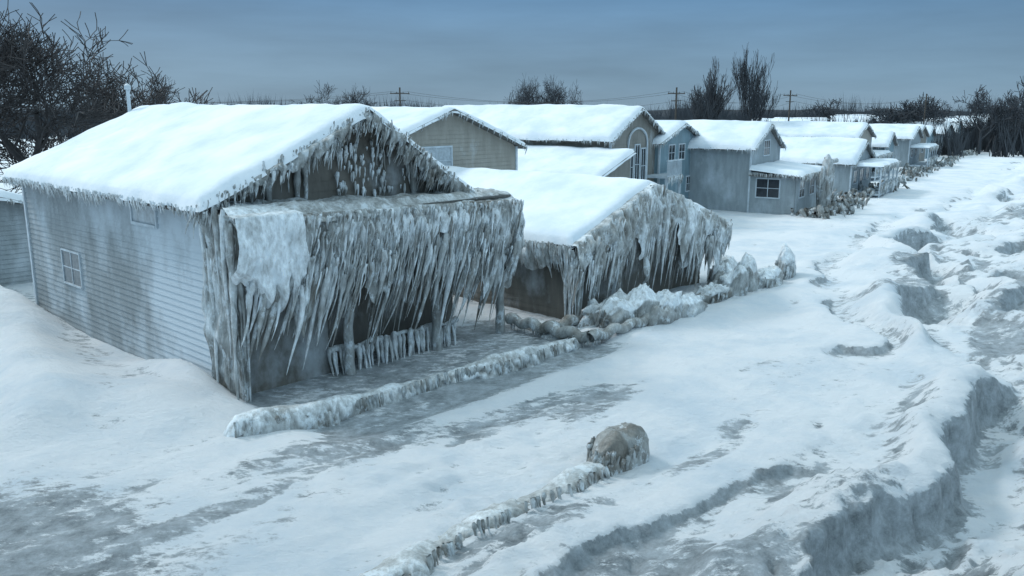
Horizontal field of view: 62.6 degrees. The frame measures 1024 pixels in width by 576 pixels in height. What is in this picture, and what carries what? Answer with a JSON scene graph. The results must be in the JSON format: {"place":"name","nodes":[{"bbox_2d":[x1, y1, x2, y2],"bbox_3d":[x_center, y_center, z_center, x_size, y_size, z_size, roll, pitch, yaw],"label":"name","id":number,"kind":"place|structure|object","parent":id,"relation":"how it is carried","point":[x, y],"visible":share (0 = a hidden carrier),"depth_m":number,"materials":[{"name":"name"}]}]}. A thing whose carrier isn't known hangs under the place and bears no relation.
{"place":"outdoors","nodes":[
{"label":"outdoors","id":0,"kind":"place"},
{"bbox_2d":[6,108,993,119],"bbox_3d":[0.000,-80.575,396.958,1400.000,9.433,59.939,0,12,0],"label":"wooded hill","id":1,"kind":"structure","parent":0,"point":[667,110],"depth_m":407.67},
{"bbox_2d":[0,135,1023,575],"bbox_3d":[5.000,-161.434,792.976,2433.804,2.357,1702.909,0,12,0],"label":"snow ground","id":2,"kind":"structure","parent":0,"point":[846,399],"depth_m":20.40,"materials":[{"name":"snow"}]},
{"bbox_2d":[0,155,21,193],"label":"bare tree","id":3,"kind":"object","parent":2,"relation":"on","point":[15,187],"visible":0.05,"depth_m":43.73,"materials":[{"name":"brown plant"}]},
{"bbox_2d":[0,190,32,285],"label":"neighbour shed","id":4,"kind":"structure","parent":2,"relation":"on","point":[15,265],"depth_m":39.01,"materials":[{"name":"grey"}]},
{"bbox_2d":[0,0,132,156],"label":"bare tree","id":5,"kind":"object","parent":2,"relation":"on","point":[77,73],"visible":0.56,"depth_m":48.58,"materials":[{"name":"brown plant"}]},
{"bbox_2d":[0,11,144,190],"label":"bare tree","id":6,"kind":"object","parent":2,"relation":"on","point":[15,152],"visible":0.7,"depth_m":47.91,"materials":[{"name":"brown plant"}]},
{"bbox_2d":[55,93,124,140],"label":"bare tree","id":7,"kind":"object","parent":2,"relation":"on","point":[100,121],"visible":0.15,"depth_m":120.44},
{"bbox_2d":[40,51,213,134],"bbox_3d":[-24.374,-9.551,56.492,13.086,11.966,11.362,-5,13,-23],"label":"bare tree","id":8,"kind":"object","parent":2,"relation":"on","point":[153,79],"visible":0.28,"depth_m":54.64,"materials":[{"name":"brown plant"}]},
{"bbox_2d":[142,75,178,104],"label":"bare tree","id":9,"kind":"object","parent":2,"relation":"on","point":[167,98],"visible":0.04,"depth_m":115.99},
{"bbox_2d":[196,207,250,402],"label":"corner ice column","id":10,"kind":"structure","parent":2,"relation":"on","point":[224,314],"depth_m":22.96,"materials":[{"name":"ice"}]},
{"bbox_2d":[22,124,452,376],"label":"walls","id":11,"kind":"structure","parent":2,"relation":"on","point":[139,294],"depth_m":27.54,"materials":[{"name":"grey"}]},
{"bbox_2d":[60,203,158,288],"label":"windows","id":12,"kind":"structure","parent":11,"relation":"attached to","point":[71,268],"depth_m":30.11,"materials":[{"name":"grey glass"}]},
{"bbox_2d":[6,109,449,214],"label":"roof","id":13,"kind":"structure","parent":11,"relation":"on","point":[371,111],"depth_m":25.83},
{"bbox_2d":[124,83,130,111],"bbox_3d":[-16.117,-7.736,35.431,0.277,1.700,0.277,4,13,20],"label":"vent pipe","id":14,"kind":"object","parent":13,"relation":"attached to","point":[127,87],"visible":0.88,"depth_m":35.31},
{"bbox_2d":[3,102,474,211],"bbox_3d":[-10.474,-5.112,30.892,15.880,3.392,10.556,11,16,42],"label":"snow cover","id":15,"kind":"object","parent":13,"relation":"on","point":[182,155],"visible":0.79,"depth_m":26.89,"materials":[{"name":"snow"}]},
{"bbox_2d":[2,107,480,238],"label":"roof icicles","id":16,"kind":"object","parent":13,"relation":"hanging from","point":[315,150],"visible":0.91,"depth_m":26.05,"materials":[{"name":"ice"}]},
{"bbox_2d":[249,300,334,393],"bbox_3d":[-6.568,1.216,24.899,0.270,4.000,2.820,11,16,42],"label":"panel","id":17,"kind":"object","parent":2,"relation":"on","point":[268,370],"visible":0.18,"depth_m":24.88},
{"bbox_2d":[290,80,352,104],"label":"bare tree","id":18,"kind":"object","parent":2,"relation":"on","point":[323,95],"visible":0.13,"depth_m":113.99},
{"bbox_2d":[338,83,376,105],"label":"bare tree","id":19,"kind":"object","parent":2,"relation":"on","point":[354,99],"visible":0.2,"depth_m":119.69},
{"bbox_2d":[218,187,514,400],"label":"porch roof","id":20,"kind":"structure","parent":2,"relation":"on","point":[337,203],"depth_m":25.81,"materials":[{"name":"wood"}]},
{"bbox_2d":[241,198,524,374],"bbox_3d":[-3.967,-0.236,26.766,2.370,5.035,11.247,11,16,42],"label":"porch ice curtain","id":21,"kind":"object","parent":20,"relation":"attached to","point":[386,243],"visible":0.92,"depth_m":25.88,"materials":[{"name":"ice"}]},
{"bbox_2d":[229,210,309,312],"bbox_3d":[-6.493,-0.598,22.605,0.638,2.811,2.130,11,16,42],"label":"rime panel","id":22,"kind":"object","parent":21,"relation":"attached to","point":[273,251],"visible":0.99,"depth_m":22.43,"materials":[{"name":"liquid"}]},
{"bbox_2d":[327,316,458,376],"bbox_3d":[-3.671,1.998,27.712,0.618,1.292,5.500,11,16,42],"label":"iced balustrade","id":23,"kind":"object","parent":2,"relation":"on","point":[393,341],"visible":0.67,"depth_m":27.31,"materials":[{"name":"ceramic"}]},
{"bbox_2d":[390,87,409,106],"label":"utility pole","id":24,"kind":"object","parent":2,"relation":"on","point":[399,93],"visible":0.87,"depth_m":101.37,"materials":[{"name":"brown wood"}]},
{"bbox_2d":[23,92,927,110],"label":"power lines","id":25,"kind":"object","parent":24,"relation":"attached to","point":[529,102],"visible":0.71,"depth_m":101.53,"materials":[{"name":"metal"}]},
{"bbox_2d":[223,337,583,437],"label":"iced seawall","id":26,"kind":"object","parent":2,"relation":"on","point":[329,411],"visible":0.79,"depth_m":23.06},
{"bbox_2d":[409,114,517,169],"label":"walls","id":27,"kind":"structure","parent":2,"relation":"on","point":[474,146],"depth_m":44.39,"materials":[{"name":"beige"}]},
{"bbox_2d":[422,145,452,165],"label":"windows","id":28,"kind":"structure","parent":27,"relation":"attached to","point":[443,155],"depth_m":43.10,"materials":[{"name":"white glass"}]},
{"bbox_2d":[421,109,525,148],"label":"roof","id":29,"kind":"structure","parent":27,"relation":"on","point":[485,128],"depth_m":44.87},
{"bbox_2d":[370,106,526,145],"bbox_3d":[-7.546,-9.030,47.222,12.911,2.341,11.245,11,16,42],"label":"snow cover","id":30,"kind":"object","parent":29,"relation":"on","point":[405,119],"visible":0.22,"depth_m":42.86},
{"bbox_2d":[408,111,526,153],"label":"icicles","id":31,"kind":"object","parent":29,"relation":"attached to","point":[444,116],"visible":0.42,"depth_m":43.34,"materials":[{"name":"ice"}]},
{"bbox_2d":[358,461,615,575],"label":"iced seawall","id":32,"kind":"object","parent":2,"relation":"on","point":[419,558],"visible":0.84,"depth_m":15.93,"materials":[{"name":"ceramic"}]},
{"bbox_2d":[0,92,1023,157],"bbox_3d":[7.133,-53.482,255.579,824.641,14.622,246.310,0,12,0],"label":"distant tree line","id":33,"kind":"object","parent":2,"relation":"on","point":[957,143],"visible":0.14,"depth_m":190.05,"materials":[{"name":"plant"}]},
{"bbox_2d":[503,80,549,104],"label":"bare tree","id":34,"kind":"object","parent":2,"relation":"on","point":[524,91],"visible":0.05,"depth_m":117.27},
{"bbox_2d":[503,73,553,104],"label":"bare tree","id":35,"kind":"object","parent":2,"relation":"on","point":[527,98],"visible":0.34,"depth_m":112.53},
{"bbox_2d":[526,319,569,340],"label":"iced seawall","id":36,"kind":"object","parent":2,"relation":"on","point":[547,336],"visible":0.11,"depth_m":29.96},
{"bbox_2d":[539,74,582,104],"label":"bare tree","id":37,"kind":"object","parent":2,"relation":"on","point":[551,92],"visible":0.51,"depth_m":112.81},
{"bbox_2d":[518,145,636,177],"bbox_3d":[1.458,-6.536,56.922,12.607,5.957,5.521,8,14,32],"label":"lean to annex","id":38,"kind":"object","parent":2,"relation":"on","point":[606,162],"visible":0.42,"depth_m":54.70,"materials":[{"name":"beige"}]},
{"bbox_2d":[505,297,649,346],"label":"boulders","id":39,"kind":"object","parent":2,"relation":"on","point":[563,328],"visible":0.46,"depth_m":29.87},
{"bbox_2d":[445,166,732,318],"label":"iced low cottage","id":40,"kind":"structure","parent":2,"relation":"on","point":[587,237],"depth_m":33.70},
{"bbox_2d":[523,114,657,181],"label":"walls","id":41,"kind":"structure","parent":2,"relation":"on","point":[638,135],"depth_m":59.37,"materials":[{"name":"beige"}]},
{"bbox_2d":[521,108,662,142],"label":"roof","id":42,"kind":"structure","parent":41,"relation":"on","point":[647,118],"depth_m":59.73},
{"bbox_2d":[442,104,661,141],"bbox_3d":[1.776,-12.626,63.892,17.918,2.618,9.845,8,14,32],"label":"snow cover","id":43,"kind":"object","parent":42,"relation":"on","point":[601,122],"visible":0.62,"depth_m":59.47,"materials":[{"name":"snow"}]},
{"bbox_2d":[519,109,668,145],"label":"icicles","id":44,"kind":"object","parent":42,"relation":"attached to","point":[652,120],"visible":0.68,"depth_m":58.01,"materials":[{"name":"ice"}]},
{"bbox_2d":[627,127,647,179],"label":"arch trim","id":45,"kind":"structure","parent":41,"relation":"attached to","point":[631,133],"depth_m":60.51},
{"bbox_2d":[630,144,646,178],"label":"windows","id":46,"kind":"structure","parent":41,"relation":"attached to","point":[638,165],"depth_m":60.17,"materials":[{"name":"clear glass"}]},
{"bbox_2d":[577,294,612,327],"bbox_3d":[3.457,0.870,31.866,1.094,1.086,3.229,11,17,43],"label":"ice encrusted boulder","id":47,"kind":"object","parent":2,"relation":"on","point":[588,311],"visible":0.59,"depth_m":30.96,"materials":[{"name":"ice"}]},
{"bbox_2d":[586,422,649,474],"bbox_3d":[2.338,3.684,19.097,1.172,1.165,1.646,10,16,40],"label":"ice encrusted boulder","id":48,"kind":"object","parent":2,"relation":"on","point":[622,447],"visible":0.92,"depth_m":18.73,"materials":[{"name":"ice"}]},
{"bbox_2d":[593,283,659,327],"bbox_3d":[4.567,0.682,31.509,3.752,1.798,1.442,-7,14,-30],"label":"ice encrusted boulder","id":49,"kind":"object","parent":2,"relation":"on","point":[620,306],"visible":0.66,"depth_m":30.82,"materials":[{"name":"ice"}]},
{"bbox_2d":[647,289,681,325],"bbox_3d":[5.729,0.758,31.892,1.319,1.475,2.721,7,14,29],"label":"ice encrusted boulder","id":50,"kind":"object","parent":2,"relation":"on","point":[667,310],"visible":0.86,"depth_m":31.19,"materials":[{"name":"ice"}]},
{"bbox_2d":[654,128,693,198],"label":"walls","id":51,"kind":"structure","parent":2,"relation":"on","point":[684,135],"depth_m":64.98,"materials":[{"name":"blue"}]},
{"bbox_2d":[647,159,682,193],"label":"balcony","id":52,"kind":"structure","parent":51,"relation":"attached to","point":[674,166],"depth_m":61.49,"materials":[{"name":"wood"}]},
{"bbox_2d":[667,174,683,188],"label":"balcony icicles","id":53,"kind":"object","parent":52,"relation":"hanging from","point":[674,177],"visible":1,"depth_m":61.85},
{"bbox_2d":[653,124,699,144],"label":"roof","id":54,"kind":"structure","parent":51,"relation":"on","point":[690,129],"depth_m":65.92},
{"bbox_2d":[652,120,699,143],"bbox_3d":[9.845,-12.603,67.493,8.915,1.837,9.545,8,14,32],"label":"snow cover","id":55,"kind":"object","parent":54,"relation":"on","point":[670,127],"visible":0.17,"depth_m":63.87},
{"bbox_2d":[652,123,699,147],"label":"icicles","id":56,"kind":"object","parent":54,"relation":"attached to","point":[694,130],"visible":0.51,"depth_m":63.55,"materials":[{"name":"ice"}]},
{"bbox_2d":[668,143,689,191],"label":"windows","id":57,"kind":"structure","parent":51,"relation":"attached to","point":[672,149],"depth_m":65.47,"materials":[{"name":"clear glass"}]},
{"bbox_2d":[668,87,684,119],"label":"utility pole","id":58,"kind":"object","parent":2,"relation":"on","point":[676,100],"visible":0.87,"depth_m":101.49,"materials":[{"name":"brown wood"}]},
{"bbox_2d":[681,292,707,317],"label":"ice encrusted boulder","id":59,"kind":"object","parent":2,"relation":"on","point":[693,305],"visible":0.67,"depth_m":32.31,"materials":[{"name":"ice"}]},
{"bbox_2d":[688,56,720,119],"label":"bare tree","id":60,"kind":"object","parent":2,"relation":"on","point":[713,82],"visible":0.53,"depth_m":102.89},
{"bbox_2d":[682,72,734,119],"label":"bare tree","id":61,"kind":"object","parent":2,"relation":"on","point":[722,99],"visible":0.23,"depth_m":105.36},
{"bbox_2d":[686,67,737,119],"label":"bare tree","id":62,"kind":"object","parent":2,"relation":"on","point":[708,111],"visible":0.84,"depth_m":101.38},
{"bbox_2d":[694,282,733,303],"bbox_3d":[8.372,0.272,35.237,3.433,1.084,1.030,-10,15,-38],"label":"ice encrusted boulder","id":63,"kind":"object","parent":2,"relation":"on","point":[711,292],"visible":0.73,"depth_m":34.82,"materials":[{"name":"ice"}]},
{"bbox_2d":[706,255,737,284],"bbox_3d":[9.863,-0.724,39.505,1.317,1.513,3.590,8,14,32],"label":"ice encrusted boulder","id":64,"kind":"object","parent":2,"relation":"on","point":[731,261],"visible":0.48,"depth_m":39.09,"materials":[{"name":"ice"}]},
{"bbox_2d":[716,262,748,295],"bbox_3d":[9.571,-0.271,36.575,1.368,1.643,1.398,0,12,0],"label":"ice encrusted boulder","id":65,"kind":"object","parent":2,"relation":"on","point":[737,279],"visible":0.8,"depth_m":36.06,"materials":[{"name":"ice"}]},
{"bbox_2d":[688,131,780,212],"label":"walls","id":66,"kind":"structure","parent":2,"relation":"on","point":[719,179],"depth_m":66.52,"materials":[{"name":"grey"}]},
{"bbox_2d":[688,124,784,150],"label":"roof","id":67,"kind":"structure","parent":66,"relation":"on","point":[773,131],"depth_m":68.57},
{"bbox_2d":[683,120,772,149],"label":"snow cover","id":68,"kind":"object","parent":67,"relation":"on","point":[731,134],"visible":0.61,"depth_m":66.64,"materials":[{"name":"snow"}]},
{"bbox_2d":[689,124,786,154],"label":"icicles","id":69,"kind":"object","parent":67,"relation":"attached to","point":[756,148],"visible":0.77,"depth_m":66.02,"materials":[{"name":"ice"}]},
{"bbox_2d":[763,139,770,155],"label":"windows","id":70,"kind":"structure","parent":66,"relation":"attached to","point":[766,148],"depth_m":67.85,"materials":[{"name":"white glass"}]},
{"bbox_2d":[736,252,759,291],"bbox_3d":[10.325,-0.572,37.234,1.145,2.048,1.198,7,14,28],"label":"ice encrusted boulder","id":71,"kind":"object","parent":2,"relation":"on","point":[748,262],"visible":0.47,"depth_m":36.87,"materials":[{"name":"ice"}]},
{"bbox_2d":[731,43,774,120],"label":"bare tree","id":72,"kind":"object","parent":2,"relation":"on","point":[745,70],"visible":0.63,"depth_m":102.75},
{"bbox_2d":[738,59,769,120],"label":"bare tree","id":73,"kind":"object","parent":2,"relation":"on","point":[762,81],"visible":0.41,"depth_m":103.85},
{"bbox_2d":[737,71,780,120],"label":"bare tree","id":74,"kind":"object","parent":2,"relation":"on","point":[755,104],"visible":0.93,"depth_m":101.45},
{"bbox_2d":[757,265,783,288],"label":"ice encrusted boulder","id":75,"kind":"object","parent":2,"relation":"on","point":[772,276],"visible":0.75,"depth_m":37.88,"materials":[{"name":"ice"}]},
{"bbox_2d":[749,172,816,214],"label":"sunroom walls","id":76,"kind":"structure","parent":2,"relation":"on","point":[786,202],"depth_m":64.59,"materials":[{"name":"paint"}]},
{"bbox_2d":[750,172,801,177],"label":"sunroom roof","id":77,"kind":"structure","parent":76,"relation":"on","point":[773,175],"depth_m":64.10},
{"bbox_2d":[749,171,820,184],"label":"sunroom icicles","id":78,"kind":"object","parent":77,"relation":"hanging from","point":[807,177],"visible":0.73,"depth_m":63.94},
{"bbox_2d":[755,177,814,198],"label":"sunroom windows","id":79,"kind":"structure","parent":76,"relation":"in","point":[768,188],"depth_m":64.61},
{"bbox_2d":[775,243,795,279],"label":"ice encrusted boulder","id":80,"kind":"object","parent":2,"relation":"on","point":[785,262],"visible":0.84,"depth_m":39.28,"materials":[{"name":"ice"}]},
{"bbox_2d":[783,90,796,120],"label":"utility pole","id":81,"kind":"object","parent":2,"relation":"on","point":[790,95],"visible":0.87,"depth_m":118.14,"materials":[{"name":"brown wood"}]},
{"bbox_2d":[795,98,841,121],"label":"bare tree","id":82,"kind":"object","parent":2,"relation":"on","point":[830,111],"visible":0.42,"depth_m":167.05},
{"bbox_2d":[816,154,838,206],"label":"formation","id":83,"kind":"object","parent":2,"relation":"on","point":[825,183],"visible":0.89,"depth_m":65.15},
{"bbox_2d":[765,121,892,180],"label":"tan cottage","id":84,"kind":"structure","parent":2,"relation":"on","point":[863,130],"depth_m":96.94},
{"bbox_2d":[780,136,901,197],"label":"iced bungalow","id":85,"kind":"object","parent":2,"relation":"on","point":[857,161],"visible":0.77,"depth_m":79.65,"materials":[{"name":"grey"}]},
{"bbox_2d":[852,167,869,184],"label":"windows","id":86,"kind":"structure","parent":85,"relation":"in","point":[861,174],"depth_m":81.22,"materials":[{"name":"grey glass"}]},
{"bbox_2d":[790,149,977,218],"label":"iced shore debris","id":87,"kind":"object","parent":2,"relation":"on","point":[847,201],"visible":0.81,"depth_m":71.87,"materials":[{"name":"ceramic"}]},
{"bbox_2d":[871,131,898,170],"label":"snowbound cottage","id":88,"kind":"structure","parent":2,"relation":"on","point":[884,140],"depth_m":103.97,"materials":[{"name":"white"}]},
{"bbox_2d":[865,102,918,123],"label":"bare tree","id":89,"kind":"object","parent":2,"relation":"on","point":[891,114],"visible":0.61,"depth_m":151.47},
{"bbox_2d":[869,124,938,166],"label":"frosted cottage","id":90,"kind":"structure","parent":2,"relation":"on","point":[909,137],"depth_m":115.02,"materials":[{"name":"grey"}]},
{"bbox_2d":[879,123,929,161],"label":"snowbound cottage","id":91,"kind":"structure","parent":2,"relation":"on","point":[924,129],"depth_m":128.55,"materials":[{"name":"beige"}]},
{"bbox_2d":[896,100,931,121],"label":"bare tree","id":92,"kind":"object","parent":2,"relation":"on","point":[904,105],"visible":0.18,"depth_m":155.06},
{"bbox_2d":[881,92,951,121],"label":"bare tree","id":93,"kind":"object","parent":2,"relation":"on","point":[940,111],"visible":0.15,"depth_m":160.95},
{"bbox_2d":[903,96,951,123],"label":"bare tree","id":94,"kind":"object","parent":2,"relation":"on","point":[927,113],"visible":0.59,"depth_m":148.83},
{"bbox_2d":[925,125,936,158],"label":"blue cottage","id":95,"kind":"structure","parent":2,"relation":"on","point":[931,129],"depth_m":136.29,"materials":[{"name":"grey"}]},
{"bbox_2d":[933,127,951,154],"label":"walls","id":96,"kind":"structure","parent":2,"relation":"on","point":[939,136],"depth_m":145.28,"materials":[{"name":"grey"}]},
{"bbox_2d":[950,85,1022,153],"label":"bare tree","id":97,"kind":"object","parent":2,"relation":"on","point":[994,117],"visible":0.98,"depth_m":147.65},
{"bbox_2d":[954,88,1019,151],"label":"bare tree","id":98,"kind":"object","parent":2,"relation":"on","point":[992,137],"visible":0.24,"depth_m":153.44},
{"bbox_2d":[963,95,1022,147],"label":"bare tree","id":99,"kind":"object","parent":2,"relation":"on","point":[995,133],"visible":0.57,"depth_m":147.82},
{"bbox_2d":[1003,76,1023,123],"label":"bare tree","id":100,"kind":"object","parent":2,"relation":"on","point":[1019,111],"visible":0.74,"depth_m":146.29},
{"bbox_2d":[1009,88,1023,135],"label":"bare tree","id":101,"kind":"object","parent":2,"relation":"on","point":[1021,124],"visible":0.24,"depth_m":160.90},
{"bbox_2d":[0,0,1023,111],"label":"sky","id":102,"kind":"structure","parent":0,"point":[883,51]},
{"bbox_2d":[749,160,821,176],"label":"snow-covered roof","id":103,"kind":"structure","parent":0,"point":[789,168],"depth_m":65.32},
{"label":"walls","id":104,"kind":"object","parent":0,"visible":0},
{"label":"roof","id":105,"kind":"object","parent":104,"relation":"on","visible":0},
{"bbox_2d":[925,118,960,125],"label":"snow cover","id":106,"kind":"object","parent":105,"relation":"on","point":[954,120],"visible":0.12,"depth_m":169.63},
{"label":"walls","id":107,"kind":"object","parent":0,"visible":0},
{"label":"roof","id":108,"kind":"object","parent":107,"relation":"on","visible":0},
{"bbox_2d":[774,117,827,120],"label":"snow cover","id":109,"kind":"object","parent":108,"relation":"on","point":[813,118],"visible":0.11,"depth_m":167.07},
{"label":"walls","id":110,"kind":"object","parent":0,"visible":0},
{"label":"roof","id":111,"kind":"object","parent":110,"relation":"on","visible":0},
{"bbox_2d":[830,116,869,122],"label":"snow cover","id":112,"kind":"object","parent":111,"relation":"on","point":[851,117],"visible":0.21,"depth_m":191.02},
{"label":"walls","id":113,"kind":"object","parent":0,"visible":0},
{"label":"roof","id":114,"kind":"object","parent":113,"relation":"on","visible":0},
{"bbox_2d":[757,118,813,120],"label":"snow cover","id":115,"kind":"object","parent":114,"relation":"on","point":[771,119],"visible":0.07,"depth_m":143.80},
{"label":"walls","id":116,"kind":"object","parent":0,"visible":0},
{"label":"roof","id":117,"kind":"object","parent":116,"relation":"on","visible":0},
{"bbox_2d":[830,118,856,121],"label":"snow cover","id":118,"kind":"object","parent":117,"relation":"on","point":[842,119],"visible":0.09,"depth_m":179.87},
{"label":"roof","id":119,"kind":"object","parent":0,"visible":0},
{"bbox_2d":[893,122,954,133],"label":"snow cover","id":120,"kind":"object","parent":119,"relation":"on","point":[938,129],"visible":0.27,"depth_m":146.67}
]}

